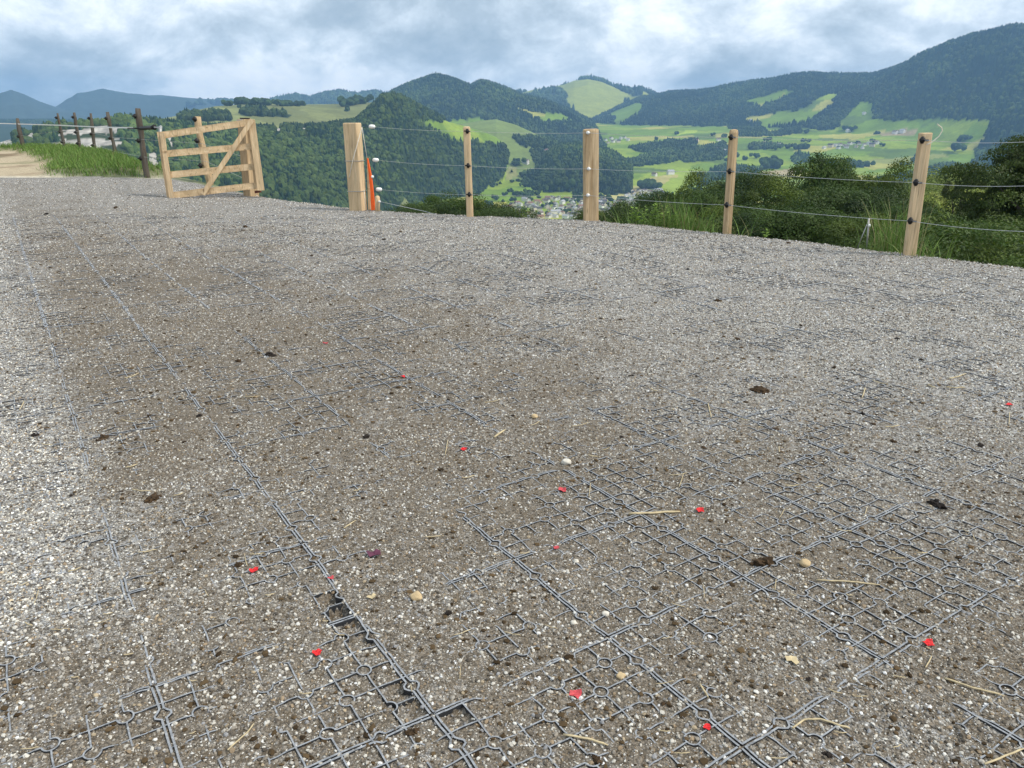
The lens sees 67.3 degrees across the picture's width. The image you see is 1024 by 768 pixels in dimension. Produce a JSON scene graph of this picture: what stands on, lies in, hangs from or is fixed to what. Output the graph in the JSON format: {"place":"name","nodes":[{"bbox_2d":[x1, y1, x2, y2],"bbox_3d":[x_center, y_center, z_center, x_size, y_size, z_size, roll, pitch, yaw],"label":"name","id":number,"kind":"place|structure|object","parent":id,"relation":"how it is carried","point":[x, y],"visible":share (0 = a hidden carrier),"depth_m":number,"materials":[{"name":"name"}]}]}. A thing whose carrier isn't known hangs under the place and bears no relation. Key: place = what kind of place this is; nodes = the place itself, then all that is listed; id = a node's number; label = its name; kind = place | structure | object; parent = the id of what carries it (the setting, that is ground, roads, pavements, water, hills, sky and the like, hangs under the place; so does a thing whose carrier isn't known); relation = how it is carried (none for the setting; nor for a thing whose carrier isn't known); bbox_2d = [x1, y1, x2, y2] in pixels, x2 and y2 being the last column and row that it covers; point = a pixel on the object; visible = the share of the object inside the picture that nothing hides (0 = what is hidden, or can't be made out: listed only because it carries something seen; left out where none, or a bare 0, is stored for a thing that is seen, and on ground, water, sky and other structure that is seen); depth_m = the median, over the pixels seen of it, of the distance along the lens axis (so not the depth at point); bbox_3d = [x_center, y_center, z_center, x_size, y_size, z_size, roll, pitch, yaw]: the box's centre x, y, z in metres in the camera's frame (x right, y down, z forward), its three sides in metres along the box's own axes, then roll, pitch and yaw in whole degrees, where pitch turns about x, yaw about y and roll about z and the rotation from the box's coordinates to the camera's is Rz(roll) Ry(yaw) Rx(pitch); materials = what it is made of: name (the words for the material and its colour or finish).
{"place":"outdoors","nodes":[
{"label":"outdoors","id":0,"kind":"place"},
{"bbox_2d":[0,147,240,192],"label":"track","id":1,"kind":"structure","parent":0,"point":[14,164],"depth_m":19.66,"materials":[{"name":"gravel"}]},
{"bbox_2d":[54,113,64,145],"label":"old post","id":2,"kind":"object","parent":1,"relation":"on","point":[60,130],"visible":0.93,"depth_m":30.34,"materials":[{"name":"grey wood"}]},
{"bbox_2d":[71,112,80,147],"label":"old post","id":3,"kind":"object","parent":1,"relation":"on","point":[74,117],"visible":0.92,"depth_m":28.92,"materials":[{"name":"grey wood"}]},
{"bbox_2d":[87,113,95,148],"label":"old post","id":4,"kind":"object","parent":1,"relation":"on","point":[92,132],"visible":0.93,"depth_m":27.50,"materials":[{"name":"grey wood"}]},
{"bbox_2d":[104,112,116,152],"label":"old post","id":5,"kind":"object","parent":1,"relation":"on","point":[108,119],"visible":0.71,"depth_m":24.67,"materials":[{"name":"grey wood"}]},
{"bbox_2d":[132,108,149,177],"bbox_3d":[-8.824,-5.646,18.324,0.162,1.751,0.219,8,20,21],"label":"old post","id":6,"kind":"object","parent":1,"relation":"on","point":[142,158],"visible":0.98,"depth_m":18.29,"materials":[{"name":"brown wood"}]},
{"bbox_2d":[127,125,161,131],"bbox_3d":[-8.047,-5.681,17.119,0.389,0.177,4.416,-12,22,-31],"label":"tape grip","id":7,"kind":"object","parent":6,"relation":"attached to","point":[153,127],"visible":0.94,"depth_m":17.55,"materials":[{"name":"black plastic"}]},
{"bbox_2d":[192,116,213,184],"bbox_3d":[-7.287,-5.468,18.172,0.294,1.627,0.274,0,19,0],"label":"old post","id":8,"kind":"object","parent":1,"relation":"on","point":[200,139],"visible":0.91,"depth_m":18.10,"materials":[{"name":"brown wood"}]},
{"bbox_2d":[0,32,1023,218],"bbox_3d":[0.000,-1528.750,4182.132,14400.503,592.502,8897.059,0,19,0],"label":"terrain","id":9,"kind":"structure","parent":0,"point":[589,98],"depth_m":2962.15,"materials":[{"name":"plant"}]},
{"bbox_2d":[16,118,24,145],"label":"old post","id":10,"kind":"object","parent":9,"relation":"on","point":[20,134],"visible":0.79,"depth_m":31.31,"materials":[{"name":"grey wood"}]},
{"bbox_2d":[0,123,132,127],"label":"fence tape","id":11,"kind":"object","parent":10,"relation":"attached to","point":[69,125],"visible":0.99,"depth_m":29.00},
{"bbox_2d":[0,141,173,177],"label":"grass","id":12,"kind":"structure","parent":9,"relation":"on","point":[73,155],"depth_m":21.25,"materials":[{"name":"green plant"}]},
{"bbox_2d":[176,103,287,121],"bbox_3d":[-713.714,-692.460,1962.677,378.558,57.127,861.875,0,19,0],"label":"forest","id":13,"kind":"object","parent":9,"relation":"on","point":[213,113],"visible":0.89,"depth_m":1691.44,"materials":[{"name":"plant"}]},
{"bbox_2d":[233,97,245,104],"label":"tree","id":14,"kind":"object","parent":9,"relation":"on","point":[237,101],"visible":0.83,"depth_m":1999.73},
{"bbox_2d":[10,91,509,210],"bbox_3d":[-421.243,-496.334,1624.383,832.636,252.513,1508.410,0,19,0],"label":"forest","id":15,"kind":"object","parent":9,"relation":"on","point":[322,185],"visible":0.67,"depth_m":1389.16,"materials":[{"name":"plant"}]},
{"bbox_2d":[343,98,358,105],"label":"tree","id":16,"kind":"object","parent":9,"relation":"on","point":[350,102],"visible":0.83,"depth_m":2154.96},
{"bbox_2d":[384,202,437,213],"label":"shrub","id":17,"kind":"object","parent":9,"relation":"on","point":[408,209],"visible":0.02,"depth_m":46.35,"materials":[{"name":"green plant"}]},
{"bbox_2d":[387,189,482,211],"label":"shrub","id":18,"kind":"object","parent":9,"relation":"on","point":[431,199],"visible":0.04,"depth_m":47.70,"materials":[{"name":"green plant"}]},
{"bbox_2d":[420,196,492,213],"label":"shrub","id":19,"kind":"object","parent":9,"relation":"on","point":[440,203],"visible":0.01,"depth_m":44.78,"materials":[{"name":"green plant"}]},
{"bbox_2d":[270,74,656,109],"bbox_3d":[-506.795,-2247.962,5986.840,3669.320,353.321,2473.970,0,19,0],"label":"forest","id":20,"kind":"object","parent":9,"relation":"on","point":[330,96],"visible":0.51,"depth_m":5984.42,"materials":[{"name":"plant"}]},
{"bbox_2d":[413,197,514,216],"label":"shrub","id":21,"kind":"object","parent":9,"relation":"on","point":[490,205],"visible":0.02,"depth_m":44.84,"materials":[{"name":"green plant"}]},
{"bbox_2d":[418,193,530,217],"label":"shrub","id":22,"kind":"object","parent":9,"relation":"on","point":[475,203],"visible":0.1,"depth_m":43.44,"materials":[{"name":"green plant"}]},
{"bbox_2d":[448,204,542,218],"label":"shrub","id":23,"kind":"object","parent":9,"relation":"on","point":[496,212],"visible":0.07,"depth_m":42.59,"materials":[{"name":"green plant"}]},
{"bbox_2d":[389,72,606,145],"bbox_3d":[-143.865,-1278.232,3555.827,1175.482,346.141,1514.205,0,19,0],"label":"forest","id":24,"kind":"object","parent":9,"relation":"on","point":[504,96],"visible":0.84,"depth_m":3308.59,"materials":[{"name":"plant"}]},
{"bbox_2d":[0,118,1005,197],"bbox_3d":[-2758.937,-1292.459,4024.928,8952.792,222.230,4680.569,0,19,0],"label":"forest","id":25,"kind":"object","parent":9,"relation":"on","point":[570,153],"visible":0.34,"depth_m":2363.45,"materials":[{"name":"plant"}]},
{"bbox_2d":[0,176,1023,767],"bbox_3d":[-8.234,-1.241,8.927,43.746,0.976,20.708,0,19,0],"label":"gravel yard","id":26,"kind":"structure","parent":9,"relation":"on","point":[110,198],"depth_m":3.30,"materials":[{"name":"gravel"}]},
{"bbox_2d":[143,492,161,502],"bbox_3d":[-1.466,0.465,3.137,0.060,0.034,0.088,7,20,21],"label":"dung clod","id":27,"kind":"object","parent":26,"relation":"on","point":[153,497],"visible":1,"depth_m":3.12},
{"bbox_2d":[237,118,260,196],"bbox_3d":[-5.431,-4.601,15.902,0.347,1.715,0.596,-8,20,-24],"label":"gate post","id":28,"kind":"object","parent":26,"relation":"on","point":[245,158],"visible":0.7,"depth_m":15.95,"materials":[{"name":"brown wood"}]},
{"bbox_2d":[157,119,263,197],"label":"field gate","id":29,"kind":"structure","parent":28,"relation":"attached to","point":[249,126],"depth_m":15.41,"materials":[{"name":"brown wood"}]},
{"bbox_2d":[343,123,366,210],"bbox_3d":[-2.703,-3.731,13.421,0.373,1.572,0.314,5,19,14],"label":"fence post","id":30,"kind":"object","parent":26,"relation":"on","point":[355,160],"visible":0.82,"depth_m":13.36,"materials":[{"name":"brown wood"}]},
{"bbox_2d":[367,165,373,209],"bbox_3d":[-2.501,-3.508,13.589,0.163,0.839,0.060,10,21,26],"label":"stake","id":31,"kind":"object","parent":26,"relation":"on","point":[369,198],"visible":1,"depth_m":13.62,"materials":[{"name":"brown wood"}]},
{"bbox_2d":[367,158,374,209],"bbox_3d":[-2.482,-3.516,13.546,0.104,0.894,0.032,0,19,0],"label":"warning strip","id":32,"kind":"object","parent":31,"relation":"hanging from","point":[371,191],"visible":0.96,"depth_m":13.56,"materials":[{"name":"orange plastic"}]},
{"bbox_2d":[367,549,380,556],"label":"leaf","id":33,"kind":"object","parent":26,"relation":"on","point":[374,552],"visible":1,"depth_m":2.72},
{"bbox_2d":[375,196,379,210],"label":"stub post","id":34,"kind":"object","parent":26,"relation":"on","point":[377,203],"visible":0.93,"depth_m":13.48,"materials":[{"name":"brown wood"}]},
{"bbox_2d":[404,728,419,737],"bbox_3d":[-0.249,0.872,1.930,0.040,0.019,0.027,-7,20,-20],"label":"dung clod","id":35,"kind":"object","parent":26,"relation":"on","point":[411,731],"visible":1,"depth_m":1.92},
{"bbox_2d":[410,591,422,600],"bbox_3d":[-0.308,0.683,2.477,0.041,0.032,0.036,0,19,0],"label":"stone","id":36,"kind":"object","parent":26,"relation":"on","point":[416,595],"visible":1,"depth_m":2.46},
{"bbox_2d":[463,126,472,216],"bbox_3d":[-0.710,-3.377,12.493,0.143,1.535,0.176,0,19,0],"label":"fence post","id":37,"kind":"object","parent":26,"relation":"on","point":[468,169],"visible":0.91,"depth_m":12.46,"materials":[{"name":"brown wood"}]},
{"bbox_2d":[0,213,1023,767],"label":"ground grid","id":38,"kind":"object","parent":26,"relation":"on","point":[452,707],"visible":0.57,"depth_m":3.07,"materials":[{"name":"plastic"}]},
{"bbox_2d":[0,222,1023,767],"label":"soil crumbs","id":39,"kind":"object","parent":26,"relation":"on","point":[476,754],"visible":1,"depth_m":2.45,"materials":[{"name":"soil"}]},
{"bbox_2d":[569,689,581,698],"bbox_3d":[0.171,0.825,2.057,0.031,0.009,0.032,10,21,27],"label":"petal","id":40,"kind":"object","parent":26,"relation":"on","point":[577,693],"visible":1,"depth_m":2.06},
{"bbox_2d":[563,733,607,745],"bbox_3d":[0.183,0.879,1.906,0.114,0.007,0.010,6,19,16],"label":"straw","id":41,"kind":"object","parent":26,"relation":"on","point":[585,738],"visible":1,"depth_m":1.91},
{"bbox_2d":[583,129,598,220],"bbox_3d":[1.241,-3.219,12.077,0.282,1.505,0.265,0,19,0],"label":"fence post","id":42,"kind":"object","parent":26,"relation":"on","point":[591,170],"visible":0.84,"depth_m":12.00,"materials":[{"name":"brown wood"}]},
{"bbox_2d":[379,160,1010,186],"bbox_3d":[2.216,-2.804,10.111,11.443,0.173,1.453,18,26,42],"label":"fence wire","id":43,"kind":"object","parent":42,"relation":"attached to","point":[725,171],"visible":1,"depth_m":10.54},
{"bbox_2d":[380,127,1016,142],"bbox_3d":[2.137,-3.281,10.064,11.244,0.144,1.371,17,25,41],"label":"fence wire","id":44,"kind":"object","parent":42,"relation":"attached to","point":[763,138],"visible":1,"depth_m":9.18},
{"bbox_2d":[389,190,1023,231],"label":"fence wire","id":45,"kind":"object","parent":42,"relation":"attached to","point":[748,207],"visible":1,"depth_m":10.10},
{"bbox_2d":[592,755,602,765],"bbox_3d":[0.204,0.903,1.851,0.020,0.016,0.041,-5,19,-15],"label":"dung clod","id":46,"kind":"object","parent":26,"relation":"on","point":[596,759],"visible":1,"depth_m":1.84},
{"bbox_2d":[627,206,647,224],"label":"weed","id":47,"kind":"object","parent":26,"relation":"on","point":[637,219],"visible":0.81,"depth_m":12.25,"materials":[{"name":"green plant"}]},
{"bbox_2d":[638,203,660,225],"bbox_3d":[2.162,-2.640,12.065,0.403,0.454,0.185,3,19,8],"label":"weed","id":48,"kind":"object","parent":26,"relation":"on","point":[655,215],"visible":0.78,"depth_m":12.06,"materials":[{"name":"green plant"}]},
{"bbox_2d":[629,511,679,514],"bbox_3d":[0.557,0.501,2.997,0.206,0.012,0.014,-2,19,-6],"label":"straw","id":49,"kind":"object","parent":26,"relation":"on","point":[639,513],"visible":1,"depth_m":2.99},
{"bbox_2d":[650,193,684,227],"bbox_3d":[2.404,-2.635,11.843,0.454,0.664,0.684,11,21,29],"label":"grass tuft","id":50,"kind":"object","parent":26,"relation":"on","point":[670,214],"visible":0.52,"depth_m":11.85,"materials":[{"name":"green plant"}]},
{"bbox_2d":[657,205,677,227],"bbox_3d":[2.397,-2.526,11.772,0.375,0.425,0.186,3,19,9],"label":"weed","id":51,"kind":"object","parent":26,"relation":"on","point":[661,221],"visible":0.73,"depth_m":11.79,"materials":[{"name":"green plant"}]},
{"bbox_2d":[651,192,722,231],"bbox_3d":[2.618,-2.546,11.552,1.176,0.683,1.248,6,20,17],"label":"grass tuft","id":52,"kind":"object","parent":26,"relation":"on","point":[683,223],"visible":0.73,"depth_m":11.57,"materials":[{"name":"green plant"}]},
{"bbox_2d":[722,129,737,233],"bbox_3d":[2.977,-2.700,10.538,0.190,1.504,0.186,0,19,0],"label":"fence post","id":53,"kind":"object","parent":26,"relation":"on","point":[730,175],"visible":0.89,"depth_m":10.51,"materials":[{"name":"brown wood"}]},
{"bbox_2d":[749,386,769,394],"bbox_3d":[1.423,0.034,4.416,0.107,0.043,0.116,0,19,0],"label":"dung clod","id":54,"kind":"object","parent":26,"relation":"on","point":[760,389],"visible":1,"depth_m":4.40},
{"bbox_2d":[750,556,773,567],"bbox_3d":[0.864,0.616,2.661,0.087,0.036,0.057,0,19,0],"label":"dung clod","id":55,"kind":"object","parent":26,"relation":"on","point":[764,561],"visible":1,"depth_m":2.65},
{"bbox_2d":[785,656,799,664],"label":"leaf","id":56,"kind":"object","parent":26,"relation":"on","point":[793,659],"visible":1,"depth_m":2.19,"materials":[{"name":"plant"}]},
{"bbox_2d":[799,559,810,567],"bbox_3d":[1.010,0.619,2.651,0.039,0.029,0.035,0,19,0],"label":"stone","id":57,"kind":"object","parent":26,"relation":"on","point":[805,563],"visible":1,"depth_m":2.64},
{"bbox_2d":[792,718,849,728],"bbox_3d":[0.778,0.862,1.952,0.145,0.011,0.039,0,19,0],"label":"straw","id":58,"kind":"object","parent":26,"relation":"on","point":[805,719],"visible":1,"depth_m":1.96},
{"bbox_2d":[816,579,879,584],"bbox_3d":[1.113,0.656,2.549,0.201,0.008,0.010,3,19,9],"label":"straw","id":59,"kind":"object","parent":26,"relation":"on","point":[846,581],"visible":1,"depth_m":2.55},
{"bbox_2d":[857,219,870,248],"bbox_3d":[4.410,-1.854,9.618,0.135,0.428,0.053,2,19,7],"label":"thin stake","id":60,"kind":"object","parent":26,"relation":"on","point":[868,225],"visible":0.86,"depth_m":9.61,"materials":[{"name":"metal"}]},
{"bbox_2d":[854,197,936,255],"bbox_3d":[4.708,-1.937,9.536,1.039,0.819,1.167,0,19,0],"label":"grass tuft","id":61,"kind":"object","parent":26,"relation":"on","point":[884,247],"visible":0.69,"depth_m":9.51,"materials":[{"name":"green plant"}]},
{"bbox_2d":[903,133,932,255],"bbox_3d":[4.605,-2.087,8.766,0.225,1.480,0.182,0,19,0],"label":"fence post","id":62,"kind":"object","parent":26,"relation":"on","point":[917,192],"visible":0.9,"depth_m":8.73,"materials":[{"name":"brown wood"}]},
{"bbox_2d":[874,235,964,260],"bbox_3d":[4.745,-1.571,9.028,1.051,0.451,1.249,8,20,24],"label":"grass tuft","id":63,"kind":"object","parent":26,"relation":"on","point":[922,252],"visible":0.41,"depth_m":8.98,"materials":[{"name":"green plant"}]},
{"bbox_2d":[926,499,947,509],"bbox_3d":[1.706,0.480,3.075,0.050,0.036,0.081,-6,20,-17],"label":"dung clod","id":64,"kind":"object","parent":26,"relation":"on","point":[936,503],"visible":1,"depth_m":3.07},
{"bbox_2d":[944,677,1004,695],"bbox_3d":[1.244,0.817,2.070,0.141,0.007,0.012,10,21,27],"label":"straw","id":65,"kind":"object","parent":26,"relation":"on","point":[969,686],"visible":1,"depth_m":2.07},
{"bbox_2d":[984,748,1023,764],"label":"straw","id":66,"kind":"object","parent":26,"relation":"on","point":[1002,756],"visible":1,"depth_m":1.84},
{"bbox_2d":[553,178,575,186],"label":"tree","id":67,"kind":"object","parent":9,"relation":"on","point":[557,182],"visible":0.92,"depth_m":1964.92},
{"bbox_2d":[568,199,646,224],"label":"broadleaf tree","id":68,"kind":"object","parent":9,"relation":"on","point":[601,214],"visible":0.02,"depth_m":58.29,"materials":[{"name":"green plant"}]},
{"bbox_2d":[241,192,1002,265],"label":"grass","id":69,"kind":"structure","parent":9,"relation":"on","point":[656,224],"depth_m":11.72,"materials":[{"name":"green plant"}]},
{"bbox_2d":[637,178,652,188],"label":"tree","id":70,"kind":"object","parent":9,"relation":"on","point":[643,184],"visible":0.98,"depth_m":2094.13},
{"bbox_2d":[623,189,673,219],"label":"broadleaf tree","id":71,"kind":"object","parent":9,"relation":"on","point":[657,194],"visible":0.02,"depth_m":61.61,"materials":[{"name":"green plant"}]},
{"bbox_2d":[603,195,722,225],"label":"broadleaf tree","id":72,"kind":"object","parent":9,"relation":"on","point":[625,210],"visible":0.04,"depth_m":47.65,"materials":[{"name":"green plant"}]},
{"bbox_2d":[666,167,721,203],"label":"broadleaf tree","id":73,"kind":"object","parent":9,"relation":"on","point":[696,182],"visible":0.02,"depth_m":58.79,"materials":[{"name":"green plant"}]},
{"bbox_2d":[644,186,761,226],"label":"broadleaf tree","id":74,"kind":"object","parent":9,"relation":"on","point":[705,196],"visible":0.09,"depth_m":43.51,"materials":[{"name":"green plant"}]},
{"bbox_2d":[670,201,741,234],"bbox_3d":[8.369,-4.446,35.063,8.329,7.533,8.242,5,19,13],"label":"broadleaf tree","id":75,"kind":"object","parent":9,"relation":"on","point":[712,209],"visible":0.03,"depth_m":34.10,"materials":[{"name":"green plant"}]},
{"bbox_2d":[703,163,803,212],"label":"broadleaf tree","id":76,"kind":"object","parent":9,"relation":"on","point":[740,178],"visible":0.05,"depth_m":55.23,"materials":[{"name":"green plant"}]},
{"bbox_2d":[705,203,819,238],"bbox_3d":[10.204,-4.047,33.557,10.186,7.354,10.186,2,19,6],"label":"broadleaf tree","id":77,"kind":"object","parent":9,"relation":"on","point":[744,215],"visible":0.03,"depth_m":32.44,"materials":[{"name":"green plant"}]},
{"bbox_2d":[759,157,775,167],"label":"tree","id":78,"kind":"object","parent":9,"relation":"on","point":[771,161],"visible":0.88,"depth_m":2388.94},
{"bbox_2d":[772,158,782,168],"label":"tree","id":79,"kind":"object","parent":9,"relation":"on","point":[778,163],"visible":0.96,"depth_m":2387.14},
{"bbox_2d":[734,171,854,232],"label":"broadleaf tree","id":80,"kind":"object","parent":9,"relation":"on","point":[780,199],"visible":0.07,"depth_m":42.37,"materials":[{"name":"green plant"}]},
{"bbox_2d":[741,202,863,245],"bbox_3d":[11.390,-3.742,31.036,8.263,6.972,8.378,-3,19,-7],"label":"broadleaf tree","id":81,"kind":"object","parent":9,"relation":"on","point":[791,220],"visible":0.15,"depth_m":29.43,"materials":[{"name":"green plant"}]},
{"bbox_2d":[591,22,1023,155],"bbox_3d":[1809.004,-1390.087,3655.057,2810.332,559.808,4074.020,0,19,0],"label":"forest","id":82,"kind":"object","parent":9,"relation":"on","point":[867,86],"visible":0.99,"depth_m":3475.52,"materials":[{"name":"plant"}]},
{"bbox_2d":[761,151,884,213],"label":"broadleaf tree","id":83,"kind":"object","parent":9,"relation":"on","point":[832,172],"visible":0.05,"depth_m":49.58,"materials":[{"name":"green plant"}]},
{"bbox_2d":[783,182,909,229],"bbox_3d":[18.176,-5.470,40.677,11.731,10.176,11.730,-15,24,-38],"label":"broadleaf tree","id":84,"kind":"object","parent":9,"relation":"on","point":[837,198],"visible":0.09,"depth_m":38.82,"materials":[{"name":"green plant"}]},
{"bbox_2d":[813,210,904,247],"bbox_3d":[12.972,-3.481,28.862,6.865,6.209,6.793,-10,21,-28],"label":"broadleaf tree","id":85,"kind":"object","parent":9,"relation":"on","point":[841,229],"visible":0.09,"depth_m":27.66,"materials":[{"name":"green plant"}]},
{"bbox_2d":[835,223,934,248],"bbox_3d":[12.595,-2.837,23.238,5.805,4.163,6.170,13,23,33],"label":"shrub","id":86,"kind":"object","parent":9,"relation":"on","point":[854,240],"depth_m":23.48,"materials":[{"name":"green plant"}]},
{"bbox_2d":[839,156,939,216],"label":"broadleaf tree","id":87,"kind":"object","parent":9,"relation":"on","point":[893,183],"visible":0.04,"depth_m":49.83,"materials":[{"name":"green plant"}]},
{"bbox_2d":[850,204,954,230],"bbox_3d":[18.324,-4.936,35.844,8.067,6.806,8.178,13,23,33],"label":"broadleaf tree","id":88,"kind":"object","parent":9,"relation":"on","point":[894,212],"visible":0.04,"depth_m":34.87,"materials":[{"name":"green plant"}]},
{"bbox_2d":[856,220,1023,268],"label":"shrub","id":89,"kind":"object","parent":9,"relation":"on","point":[991,235],"visible":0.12,"depth_m":14.21,"materials":[{"name":"green plant"}]},
{"bbox_2d":[923,186,957,206],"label":"shrub","id":90,"kind":"object","parent":9,"relation":"on","point":[928,193],"visible":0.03,"depth_m":102.06,"materials":[{"name":"green plant"}]},
{"bbox_2d":[923,191,964,210],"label":"shrub","id":91,"kind":"object","parent":9,"relation":"on","point":[941,202],"visible":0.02,"depth_m":95.18,"materials":[{"name":"green plant"}]},
{"bbox_2d":[908,173,981,192],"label":"shrub","id":92,"kind":"object","parent":9,"relation":"on","point":[934,181],"depth_m":127.36,"materials":[{"name":"green plant"}]},
{"bbox_2d":[886,164,1005,183],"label":"shrub","id":93,"kind":"object","parent":9,"relation":"on","point":[931,172],"depth_m":188.41,"materials":[{"name":"green plant"}]},
{"bbox_2d":[871,212,1022,266],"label":"shrub","id":94,"kind":"object","parent":9,"relation":"on","point":[984,255],"visible":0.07,"depth_m":15.01,"materials":[{"name":"green plant"}]},
{"bbox_2d":[877,219,1023,267],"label":"shrub","id":95,"kind":"object","parent":9,"relation":"on","point":[985,222],"depth_m":16.06,"materials":[{"name":"green plant"}]},
{"bbox_2d":[884,213,1019,239],"bbox_3d":[12.697,-2.464,21.673,5.805,4.426,6.170,-9,21,-24],"label":"shrub","id":96,"kind":"object","parent":9,"relation":"on","point":[957,219],"visible":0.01,"depth_m":21.77,"materials":[{"name":"green plant"}]},
{"bbox_2d":[925,182,984,197],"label":"shrub","id":97,"kind":"object","parent":9,"relation":"on","point":[940,188],"depth_m":114.70,"materials":[{"name":"green plant"}]},
{"bbox_2d":[924,191,990,215],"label":"shrub","id":98,"kind":"object","parent":9,"relation":"on","point":[949,206],"visible":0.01,"depth_m":76.67,"materials":[{"name":"green plant"}]},
{"bbox_2d":[951,143,966,150],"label":"tree","id":99,"kind":"object","parent":9,"relation":"on","point":[958,146],"visible":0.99,"depth_m":2571.67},
{"bbox_2d":[940,167,979,217],"bbox_3d":[20.674,-6.369,36.376,1.704,7.713,1.772,14,23,36],"label":"broadleaf tree","id":100,"kind":"object","parent":9,"relation":"on","point":[945,190],"visible":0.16,"depth_m":35.88,"materials":[{"name":"green plant"}]},
{"bbox_2d":[925,211,1023,266],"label":"shrub","id":101,"kind":"object","parent":9,"relation":"on","point":[1016,221],"visible":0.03,"depth_m":16.37,"materials":[{"name":"green plant"}]},
{"bbox_2d":[926,133,1023,240],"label":"broadleaf tree","id":102,"kind":"object","parent":9,"relation":"on","point":[1011,162],"visible":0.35,"depth_m":23.84,"materials":[{"name":"green plant"}]},
{"bbox_2d":[948,216,1023,255],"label":"shrub","id":103,"kind":"object","parent":9,"relation":"on","point":[998,227],"visible":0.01,"depth_m":17.55,"materials":[{"name":"green plant"}]},
{"bbox_2d":[958,175,1023,239],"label":"broadleaf tree","id":104,"kind":"object","parent":9,"relation":"on","point":[1014,210],"visible":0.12,"depth_m":25.34,"materials":[{"name":"green plant"}]},
{"bbox_2d":[0,0,1023,106],"label":"sky","id":105,"kind":"structure","parent":0,"point":[52,51],"materials":[{"name":"grey"}]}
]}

